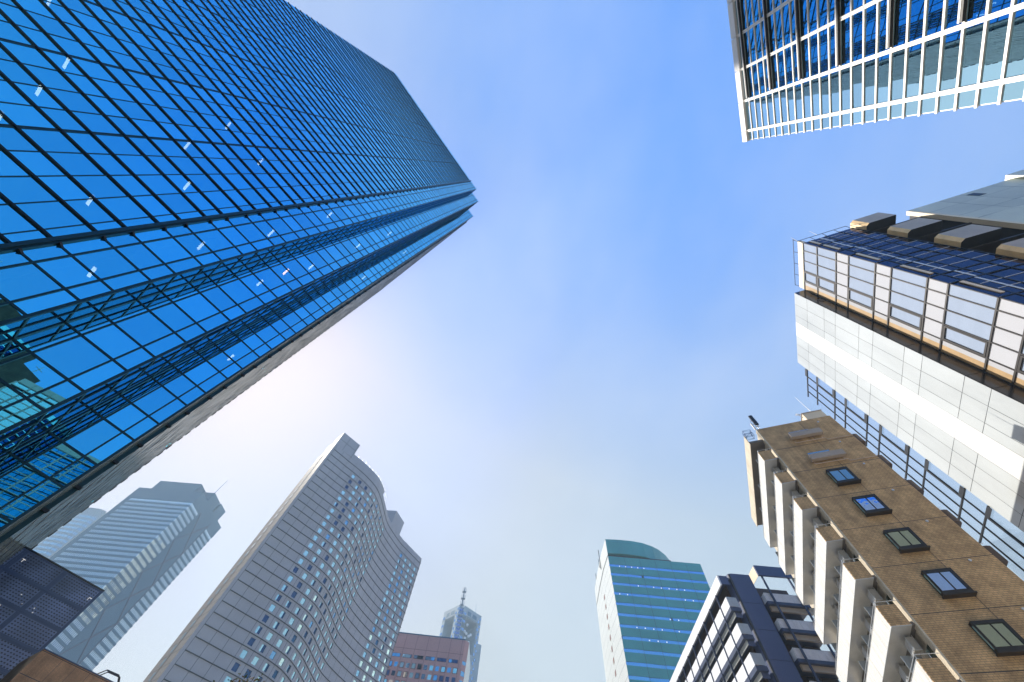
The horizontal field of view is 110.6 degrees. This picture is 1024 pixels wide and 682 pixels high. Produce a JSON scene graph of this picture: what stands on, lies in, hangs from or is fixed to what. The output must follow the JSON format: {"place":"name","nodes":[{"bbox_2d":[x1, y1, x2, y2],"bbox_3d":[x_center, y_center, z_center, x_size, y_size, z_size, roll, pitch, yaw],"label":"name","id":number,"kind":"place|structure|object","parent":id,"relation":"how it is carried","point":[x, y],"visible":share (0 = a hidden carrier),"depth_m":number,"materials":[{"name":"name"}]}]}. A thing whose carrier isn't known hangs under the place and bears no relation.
{"place":"outdoors","nodes":[
{"label":"outdoors","id":0,"kind":"place"},
{"bbox_2d":[0,648,120,681],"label":"tiled block","id":1,"kind":"structure","parent":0,"point":[45,665],"depth_m":28.55,"materials":[{"name":"orange tile"}]},
{"bbox_2d":[32,508,106,558],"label":"office tower","id":2,"kind":"structure","parent":0,"point":[62,536],"depth_m":345.64,"materials":[{"name":"stone"}]},
{"bbox_2d":[143,432,421,681],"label":"hotel tower","id":3,"kind":"structure","parent":0,"point":[317,582],"depth_m":129.81,"materials":[{"name":"grey stone"}]},
{"bbox_2d":[247,637,255,645],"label":"window","id":4,"kind":"structure","parent":3,"relation":"in","point":[251,641],"depth_m":103.43,"materials":[{"name":"blue glass"}]},
{"bbox_2d":[255,626,261,633],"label":"window","id":5,"kind":"structure","parent":3,"relation":"in","point":[259,628],"depth_m":106.09,"materials":[{"name":"blue glass"}]},
{"bbox_2d":[259,644,265,652],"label":"window","id":6,"kind":"structure","parent":3,"relation":"in","point":[262,648],"depth_m":104.70,"materials":[{"name":"blue glass"}]},
{"bbox_2d":[262,614,268,622],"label":"window","id":7,"kind":"structure","parent":3,"relation":"in","point":[266,617],"depth_m":108.76,"materials":[{"name":"blue glass"}]},
{"bbox_2d":[266,632,272,640],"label":"window","id":8,"kind":"structure","parent":3,"relation":"in","point":[269,636],"depth_m":107.36,"materials":[{"name":"blue glass"}]},
{"bbox_2d":[269,604,275,611],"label":"window","id":9,"kind":"structure","parent":3,"relation":"in","point":[272,607],"depth_m":111.40,"materials":[{"name":"blue glass"}]},
{"bbox_2d":[269,651,275,659],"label":"window","id":10,"kind":"structure","parent":3,"relation":"in","point":[273,653],"depth_m":106.06,"materials":[{"name":"blue glass"}]},
{"bbox_2d":[273,621,279,628],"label":"window","id":11,"kind":"structure","parent":3,"relation":"in","point":[276,624],"depth_m":110.10,"materials":[{"name":"blue glass"}]},
{"bbox_2d":[275,594,281,601],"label":"window","id":12,"kind":"structure","parent":3,"relation":"in","point":[279,596],"depth_m":114.04,"materials":[{"name":"blue glass"}]},
{"bbox_2d":[276,639,282,646],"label":"window","id":13,"kind":"structure","parent":3,"relation":"in","point":[280,641],"depth_m":108.71,"materials":[{"name":"blue glass"}]},
{"bbox_2d":[279,610,285,618],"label":"window","id":14,"kind":"structure","parent":3,"relation":"in","point":[282,613],"depth_m":112.65,"materials":[{"name":"blue glass"}]},
{"bbox_2d":[285,600,291,607],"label":"window","id":15,"kind":"structure","parent":3,"relation":"in","point":[288,603],"depth_m":115.34,"materials":[{"name":"blue glass"}]},
{"bbox_2d":[224,475,415,681],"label":"windows","id":16,"kind":"structure","parent":3,"relation":"in","point":[244,652],"depth_m":148.53,"materials":[{"name":"blue glass"}]},
{"bbox_2d":[384,632,469,681],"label":"granite block","id":17,"kind":"structure","parent":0,"point":[421,658],"depth_m":192.70,"materials":[{"name":"pink stone"}]},
{"bbox_2d":[390,670,395,676],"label":"window","id":18,"kind":"structure","parent":17,"relation":"in","point":[393,672],"depth_m":186.58,"materials":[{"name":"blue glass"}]},
{"bbox_2d":[392,652,400,656],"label":"window","id":19,"kind":"structure","parent":17,"relation":"in","point":[394,654],"depth_m":193.80,"materials":[{"name":"blue glass"}]},
{"bbox_2d":[396,670,401,676],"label":"window","id":20,"kind":"structure","parent":17,"relation":"in","point":[399,672],"depth_m":186.60,"materials":[{"name":"blue glass"}]},
{"bbox_2d":[399,661,404,667],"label":"window","id":21,"kind":"structure","parent":17,"relation":"in","point":[401,665],"depth_m":190.00,"materials":[{"name":"blue glass"}]},
{"bbox_2d":[402,671,407,677],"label":"window","id":22,"kind":"structure","parent":17,"relation":"in","point":[405,673],"depth_m":186.33,"materials":[{"name":"grey glass"}]},
{"bbox_2d":[402,653,411,657],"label":"window","id":23,"kind":"structure","parent":17,"relation":"in","point":[403,655],"depth_m":193.51,"materials":[{"name":"grey glass"}]},
{"bbox_2d":[405,662,410,668],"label":"window","id":24,"kind":"structure","parent":17,"relation":"in","point":[407,665],"depth_m":189.75,"materials":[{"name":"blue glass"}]},
{"bbox_2d":[408,672,413,678],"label":"window","id":25,"kind":"structure","parent":17,"relation":"in","point":[411,674],"depth_m":186.05,"materials":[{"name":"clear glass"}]},
{"bbox_2d":[414,672,419,678],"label":"window","id":26,"kind":"structure","parent":17,"relation":"in","point":[417,675],"depth_m":186.12,"materials":[{"name":"blue glass"}]},
{"bbox_2d":[413,655,423,659],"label":"window","id":27,"kind":"structure","parent":17,"relation":"in","point":[420,657],"depth_m":192.99,"materials":[{"name":"grey glass"}]},
{"bbox_2d":[420,673,425,679],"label":"window","id":28,"kind":"structure","parent":17,"relation":"in","point":[423,675],"depth_m":185.87,"materials":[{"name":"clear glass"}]},
{"bbox_2d":[422,664,427,670],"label":"window","id":29,"kind":"structure","parent":17,"relation":"in","point":[425,666],"depth_m":189.21,"materials":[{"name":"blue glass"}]},
{"bbox_2d":[426,674,431,680],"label":"window","id":30,"kind":"structure","parent":17,"relation":"in","point":[429,676],"depth_m":185.60,"materials":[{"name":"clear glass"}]},
{"bbox_2d":[425,656,434,660],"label":"window","id":31,"kind":"structure","parent":17,"relation":"in","point":[429,658],"depth_m":192.71,"materials":[{"name":"blue glass"}]},
{"bbox_2d":[434,665,439,671],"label":"window","id":32,"kind":"structure","parent":17,"relation":"in","point":[437,668],"depth_m":188.98,"materials":[{"name":"blue glass"}]},
{"bbox_2d":[438,675,443,681],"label":"window","id":33,"kind":"structure","parent":17,"relation":"in","point":[441,677],"depth_m":185.37,"materials":[{"name":"blue glass"}]},
{"bbox_2d":[436,657,446,661],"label":"window","id":34,"kind":"structure","parent":17,"relation":"in","point":[438,659],"depth_m":192.48,"materials":[{"name":"blue glass"}]},
{"bbox_2d":[440,666,445,672],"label":"window","id":35,"kind":"structure","parent":17,"relation":"in","point":[443,668],"depth_m":188.71,"materials":[{"name":"blue glass"}]},
{"bbox_2d":[448,659,457,663],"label":"window","id":36,"kind":"structure","parent":17,"relation":"in","point":[455,661],"depth_m":191.91,"materials":[{"name":"blue glass"}]},
{"bbox_2d":[452,667,457,673],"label":"window","id":37,"kind":"structure","parent":17,"relation":"in","point":[454,671],"depth_m":188.32,"materials":[{"name":"blue glass"}]},
{"bbox_2d":[439,587,481,681],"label":"skyscraper","id":38,"kind":"structure","parent":0,"point":[456,619],"depth_m":416.64,"materials":[{"name":"glass"}]},
{"bbox_2d":[89,0,1023,681],"label":"sky","id":39,"kind":"structure","parent":0,"point":[585,361],"materials":[{"name":"blue"}]},
{"bbox_2d":[595,539,709,681],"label":"office tower","id":40,"kind":"structure","parent":0,"point":[650,601],"depth_m":150.72,"materials":[{"name":"teal glass"}]},
{"bbox_2d":[670,565,838,681],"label":"apartment block","id":41,"kind":"structure","parent":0,"point":[744,629],"depth_m":44.28,"materials":[{"name":"black concrete"}]},
{"bbox_2d":[727,0,1023,141],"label":"office block","id":42,"kind":"structure","parent":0,"point":[803,66],"depth_m":19.61,"materials":[{"name":"teal glass"}]},
{"bbox_2d":[792,170,1023,571],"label":"panelled block","id":43,"kind":"structure","parent":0,"point":[910,333],"depth_m":33.37,"materials":[{"name":"white metal"}]},
{"bbox_2d":[804,251,815,263],"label":"window","id":44,"kind":"structure","parent":43,"relation":"in","point":[809,257],"depth_m":44.91,"materials":[{"name":"blue glass"}]},
{"bbox_2d":[804,244,815,253],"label":"window","id":45,"kind":"structure","parent":43,"relation":"in","point":[812,249],"depth_m":44.40,"materials":[{"name":"blue glass"}]},
{"bbox_2d":[804,271,816,285],"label":"window","id":46,"kind":"structure","parent":43,"relation":"in","point":[810,278],"depth_m":45.97,"materials":[{"name":"blue glass"}]},
{"bbox_2d":[804,261,816,274],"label":"window","id":47,"kind":"structure","parent":43,"relation":"in","point":[809,267],"depth_m":45.38,"materials":[{"name":"blue glass"}]},
{"bbox_2d":[805,282,816,294],"label":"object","id":48,"kind":"structure","parent":43,"relation":"in","point":[808,287],"depth_m":46.50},
{"bbox_2d":[817,277,834,293],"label":"window","id":49,"kind":"structure","parent":43,"relation":"in","point":[827,285],"depth_m":43.41,"materials":[{"name":"blue glass"}]},
{"bbox_2d":[817,247,834,259],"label":"window","id":50,"kind":"structure","parent":43,"relation":"in","point":[822,252],"depth_m":41.83,"materials":[{"name":"blue glass"}]},
{"bbox_2d":[818,288,834,302],"label":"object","id":51,"kind":"structure","parent":43,"relation":"in","point":[829,296],"depth_m":43.97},
{"bbox_2d":[818,266,834,281],"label":"window","id":52,"kind":"structure","parent":43,"relation":"in","point":[825,273],"depth_m":42.83,"materials":[{"name":"blue glass"}]},
{"bbox_2d":[818,256,834,270],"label":"window","id":53,"kind":"structure","parent":43,"relation":"in","point":[827,263],"depth_m":42.27,"materials":[{"name":"blue glass"}]},
{"bbox_2d":[837,296,846,307],"label":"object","id":54,"kind":"structure","parent":43,"relation":"in","point":[840,301],"depth_m":41.71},
{"bbox_2d":[837,284,846,298],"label":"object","id":55,"kind":"structure","parent":43,"relation":"in","point":[841,290],"depth_m":41.18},
{"bbox_2d":[837,273,846,285],"label":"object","id":56,"kind":"structure","parent":43,"relation":"in","point":[841,279],"depth_m":40.63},
{"bbox_2d":[837,262,847,274],"label":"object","id":57,"kind":"structure","parent":43,"relation":"in","point":[842,268],"depth_m":40.09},
{"bbox_2d":[837,253,847,263],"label":"window","id":58,"kind":"structure","parent":43,"relation":"in","point":[840,257],"depth_m":39.58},
{"bbox_2d":[848,301,871,319],"label":"wall panel","id":59,"kind":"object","parent":43,"relation":"in","point":[863,311],"depth_m":39.27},
{"bbox_2d":[848,288,872,308],"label":"window","id":60,"kind":"structure","parent":43,"relation":"in","point":[864,300],"depth_m":38.76,"materials":[{"name":"blue glass"}]},
{"bbox_2d":[849,277,872,295],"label":"window","id":61,"kind":"structure","parent":43,"relation":"in","point":[866,288],"depth_m":38.21,"materials":[{"name":"blue glass"}]},
{"bbox_2d":[849,265,873,283],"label":"window","id":62,"kind":"structure","parent":43,"relation":"in","point":[858,273],"depth_m":37.64,"materials":[{"name":"blue glass"}]},
{"bbox_2d":[849,256,873,270],"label":"window","id":63,"kind":"structure","parent":43,"relation":"in","point":[867,265],"depth_m":37.23,"materials":[{"name":"blue glass"}]},
{"bbox_2d":[874,312,886,325],"label":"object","id":64,"kind":"structure","parent":43,"relation":"in","point":[879,318],"depth_m":36.94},
{"bbox_2d":[874,299,887,314],"bbox_3d":[37.932,-3.507,36.401,0.004,1.813,1.534,-17,-67,13],"label":"wall panel","id":65,"kind":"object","parent":43,"relation":"in","point":[879,306],"depth_m":36.43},
{"bbox_2d":[875,286,888,301],"label":"wall panel","id":66,"kind":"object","parent":43,"relation":"in","point":[880,293],"depth_m":35.87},
{"bbox_2d":[875,274,889,288],"label":"wall panel","id":67,"kind":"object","parent":43,"relation":"in","point":[882,281],"depth_m":35.33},
{"bbox_2d":[876,264,889,275],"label":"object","id":68,"kind":"structure","parent":43,"relation":"in","point":[880,269],"depth_m":34.90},
{"bbox_2d":[889,318,920,340],"label":"wall panel","id":69,"kind":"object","parent":43,"relation":"in","point":[904,329],"depth_m":34.47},
{"bbox_2d":[889,304,921,329],"bbox_3d":[37.700,-2.330,34.006,0.097,3.543,1.534,-17,-67,12],"label":"window","id":70,"kind":"structure","parent":43,"relation":"in","point":[911,319],"depth_m":33.95,"materials":[{"name":"blue glass"}]},
{"bbox_2d":[890,292,923,314],"bbox_3d":[37.214,-3.607,33.433,0.002,3.543,1.406,-17,-67,12],"label":"window","id":71,"kind":"structure","parent":43,"relation":"in","point":[902,301],"depth_m":33.38,"materials":[{"name":"blue glass"}]},
{"bbox_2d":[891,279,924,300],"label":"window","id":72,"kind":"structure","parent":43,"relation":"in","point":[901,287],"depth_m":32.85,"materials":[{"name":"blue glass"}]},
{"bbox_2d":[892,268,925,286],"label":"window","id":73,"kind":"structure","parent":43,"relation":"in","point":[918,280],"depth_m":32.40,"materials":[{"name":"blue glass"}]},
{"bbox_2d":[922,332,939,349],"label":"wall panel","id":74,"kind":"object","parent":43,"relation":"in","point":[927,339],"depth_m":32.16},
{"bbox_2d":[923,318,941,337],"bbox_3d":[37.522,-1.200,31.609,0.017,1.769,1.534,-17,-67,13],"label":"wall panel","id":75,"kind":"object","parent":43,"relation":"in","point":[931,327],"depth_m":31.64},
{"bbox_2d":[925,304,943,322],"bbox_3d":[37.010,-2.458,31.047,0.003,1.769,1.406,-17,-67,13],"label":"wall panel","id":76,"kind":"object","parent":43,"relation":"in","point":[932,312],"depth_m":31.07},
{"bbox_2d":[926,290,945,307],"bbox_3d":[36.525,-3.647,30.517,0.013,1.769,1.372,-17,-67,13],"label":"wall panel","id":77,"kind":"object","parent":43,"relation":"in","point":[934,298],"depth_m":30.55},
{"bbox_2d":[928,279,946,293],"bbox_3d":[36.111,-4.664,30.062,0.009,1.769,1.005,-17,-67,13],"label":"wall panel","id":78,"kind":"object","parent":43,"relation":"in","point":[932,284],"depth_m":30.08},
{"bbox_2d":[941,341,984,369],"label":"wall panel","id":79,"kind":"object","parent":43,"relation":"in","point":[977,361],"depth_m":29.67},
{"bbox_2d":[942,325,987,356],"bbox_3d":[37.282,-0.039,29.230,0.101,3.548,1.534,-17,-67,13],"label":"window","id":80,"kind":"structure","parent":43,"relation":"in","point":[978,346],"depth_m":29.16,"materials":[{"name":"blue glass"}]},
{"bbox_2d":[945,311,991,339],"bbox_3d":[36.805,-1.309,28.659,0.007,3.548,1.406,-17,-67,13],"label":"window","id":81,"kind":"structure","parent":43,"relation":"in","point":[979,329],"depth_m":28.58,"materials":[{"name":"blue glass"}]},
{"bbox_2d":[947,296,994,324],"bbox_3d":[36.321,-2.498,28.128,0.008,3.548,1.372,-17,-67,13],"label":"window","id":82,"kind":"structure","parent":43,"relation":"in","point":[981,313],"depth_m":28.05,"materials":[{"name":"blue glass"}]},
{"bbox_2d":[949,285,996,307],"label":"window","id":83,"kind":"structure","parent":43,"relation":"in","point":[969,295],"depth_m":27.59,"materials":[{"name":"blue glass"}]},
{"bbox_2d":[986,360,1013,382],"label":"window","id":84,"kind":"structure","parent":43,"relation":"in","point":[1002,372],"depth_m":27.31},
{"bbox_2d":[988,343,1017,368],"bbox_3d":[37.108,1.127,26.774,0.010,1.901,1.534,-17,-67,13],"label":"wall panel","id":85,"kind":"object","parent":43,"relation":"in","point":[1006,357],"depth_m":26.78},
{"bbox_2d":[992,327,1021,351],"label":"wall panel","id":86,"kind":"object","parent":43,"relation":"in","point":[1001,337],"depth_m":26.22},
{"bbox_2d":[995,311,1023,334],"label":"wall panel","id":87,"kind":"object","parent":43,"relation":"in","point":[1005,321],"depth_m":25.70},
{"bbox_2d":[998,299,1023,316],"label":"wall panel","id":88,"kind":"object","parent":43,"relation":"in","point":[1004,305],"depth_m":25.33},
{"bbox_2d":[1014,372,1023,388],"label":"window","id":89,"kind":"structure","parent":43,"relation":"in","point":[1019,381],"depth_m":26.17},
{"bbox_2d":[1017,355,1023,373],"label":"window","id":90,"kind":"structure","parent":43,"relation":"in","point":[1020,368],"depth_m":25.75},
{"label":"ground","id":91,"kind":"structure","parent":0,"visible":0},
{"bbox_2d":[0,539,104,679],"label":"steel clad block","id":92,"kind":"structure","parent":91,"relation":"on","point":[44,601],"depth_m":35.88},
{"bbox_2d":[45,480,227,670],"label":"office tower","id":93,"kind":"structure","parent":91,"relation":"on","point":[134,553],"depth_m":281.62,"materials":[{"name":"white"}]},
{"bbox_2d":[213,665,264,681],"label":"street tree","id":94,"kind":"object","parent":91,"relation":"on","point":[257,679],"visible":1,"depth_m":9.87,"materials":[{"name":"green plant"}]},
{"bbox_2d":[0,0,478,564],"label":"glass tower","id":95,"kind":"structure","parent":91,"relation":"on","point":[208,208],"depth_m":29.83,"materials":[{"name":"blue glass"}]},
{"bbox_2d":[744,415,1023,681],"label":"apartment block","id":96,"kind":"structure","parent":91,"relation":"on","point":[947,587],"depth_m":24.52,"materials":[{"name":"brown concrete"}]},
{"bbox_2d":[742,430,754,439],"bbox_3d":[24.041,9.553,36.047,0.748,0.839,0.548,-16,-67,12],"label":"lattice mast","id":97,"kind":"object","parent":96,"relation":"on","point":[744,434],"visible":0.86,"depth_m":35.99,"materials":[{"name":"metal"}]},
{"bbox_2d":[748,415,759,429],"bbox_3d":[24.810,8.412,36.407,0.580,1.950,0.330,-16,-67,12],"label":"cell antenna","id":98,"kind":"object","parent":96,"relation":"on","point":[753,420],"visible":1,"depth_m":36.29,"materials":[{"name":"metal"}]},
{"bbox_2d":[773,467,780,472],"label":"air conditioner","id":99,"kind":"object","parent":96,"relation":"hanging from","point":[777,469],"visible":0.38,"depth_m":32.19,"materials":[{"name":"metal"}]},
{"bbox_2d":[791,490,800,497],"bbox_3d":[23.967,13.181,29.968,0.504,0.720,0.840,-16,-67,12],"label":"air conditioner","id":100,"kind":"object","parent":96,"relation":"hanging from","point":[795,493],"visible":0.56,"depth_m":29.78,"materials":[{"name":"metal"}]},
{"bbox_2d":[801,409,826,420],"bbox_3d":[30.035,7.831,35.185,1.800,1.060,1.350,-16,-67,12],"label":"rooftop hut","id":101,"kind":"object","parent":96,"relation":"on","point":[812,414],"visible":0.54,"depth_m":35.06,"materials":[{"name":"beige paint"}]},
{"bbox_2d":[812,518,822,528],"bbox_3d":[23.766,14.312,27.618,0.504,0.720,0.840,-16,-67,12],"label":"air conditioner","id":102,"kind":"object","parent":96,"relation":"hanging from","point":[817,522],"visible":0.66,"depth_m":27.46,"materials":[{"name":"metal"}]},
{"bbox_2d":[834,605,839,617],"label":"air conditioner","id":103,"kind":"object","parent":96,"relation":"hanging from","point":[836,609],"visible":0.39,"depth_m":27.99,"materials":[{"name":"metal"}]},
{"bbox_2d":[835,577,841,593],"bbox_3d":[24.636,18.291,26.547,0.504,0.720,0.840,-16,-67,12],"label":"air conditioner","id":104,"kind":"object","parent":96,"relation":"hanging from","point":[838,584],"visible":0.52,"depth_m":26.58,"materials":[{"name":"metal"}]},
{"bbox_2d":[836,550,850,562],"bbox_3d":[23.565,15.443,25.268,0.504,0.720,0.840,-16,-67,12],"label":"air conditioner","id":105,"kind":"object","parent":96,"relation":"hanging from","point":[842,555],"visible":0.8,"depth_m":25.10,"materials":[{"name":"metal"}]},
{"bbox_2d":[826,466,860,486],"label":"bay window","id":106,"kind":"structure","parent":96,"relation":"in","point":[842,476],"depth_m":28.53,"materials":[{"name":"blue glass"}]},
{"bbox_2d":[860,644,869,661],"bbox_3d":[25.603,22.528,25.592,0.504,0.720,0.840,-16,-67,12],"label":"air conditioner","id":107,"kind":"object","parent":96,"relation":"hanging from","point":[865,648],"visible":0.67,"depth_m":25.54,"materials":[{"name":"metal"}]},
{"bbox_2d":[863,616,872,634],"bbox_3d":[24.435,19.422,24.197,0.504,0.720,0.840,-16,-67,12],"label":"air conditioner","id":108,"kind":"object","parent":96,"relation":"hanging from","point":[868,624],"visible":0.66,"depth_m":24.15,"materials":[{"name":"metal"}]},
{"bbox_2d":[852,494,892,516],"bbox_3d":[26.524,12.106,26.188,1.611,1.450,0.415,-16,-67,12],"label":"bay window","id":109,"kind":"structure","parent":96,"relation":"in","point":[870,505],"depth_m":26.06,"materials":[{"name":"blue glass"}]},
{"bbox_2d":[866,587,882,606],"bbox_3d":[23.364,16.574,22.918,0.504,0.720,0.840,-16,-67,12],"label":"air conditioner","id":110,"kind":"object","parent":96,"relation":"hanging from","point":[874,596],"visible":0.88,"depth_m":22.74,"materials":[{"name":"metal"}]},
{"bbox_2d":[896,664,911,681],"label":"air conditioner","id":111,"kind":"object","parent":96,"relation":"hanging from","point":[904,671],"visible":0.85,"depth_m":21.75,"materials":[{"name":"metal"}]},
{"bbox_2d":[883,527,930,553],"bbox_3d":[26.312,13.296,23.717,1.611,1.450,0.415,-16,-67,12],"label":"bay window","id":112,"kind":"structure","parent":96,"relation":"in","point":[904,539],"depth_m":23.59,"materials":[{"name":"glass"}]},
{"bbox_2d":[902,635,922,657],"bbox_3d":[23.163,17.706,20.568,0.504,0.720,0.840,-16,-67,12],"label":"air conditioner","id":113,"kind":"object","parent":96,"relation":"hanging from","point":[911,645],"visible":0.96,"depth_m":20.41,"materials":[{"name":"metal"}]},
{"bbox_2d":[921,567,977,598],"bbox_3d":[26.101,14.486,21.245,1.611,1.450,0.415,-16,-67,12],"label":"window","id":114,"kind":"structure","parent":96,"relation":"in","point":[945,581],"depth_m":21.14,"materials":[{"name":"blue glass"}]},
{"bbox_2d":[968,618,1023,656],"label":"window","id":115,"kind":"structure","parent":96,"relation":"in","point":[1003,640],"depth_m":18.73,"materials":[{"name":"glass"}]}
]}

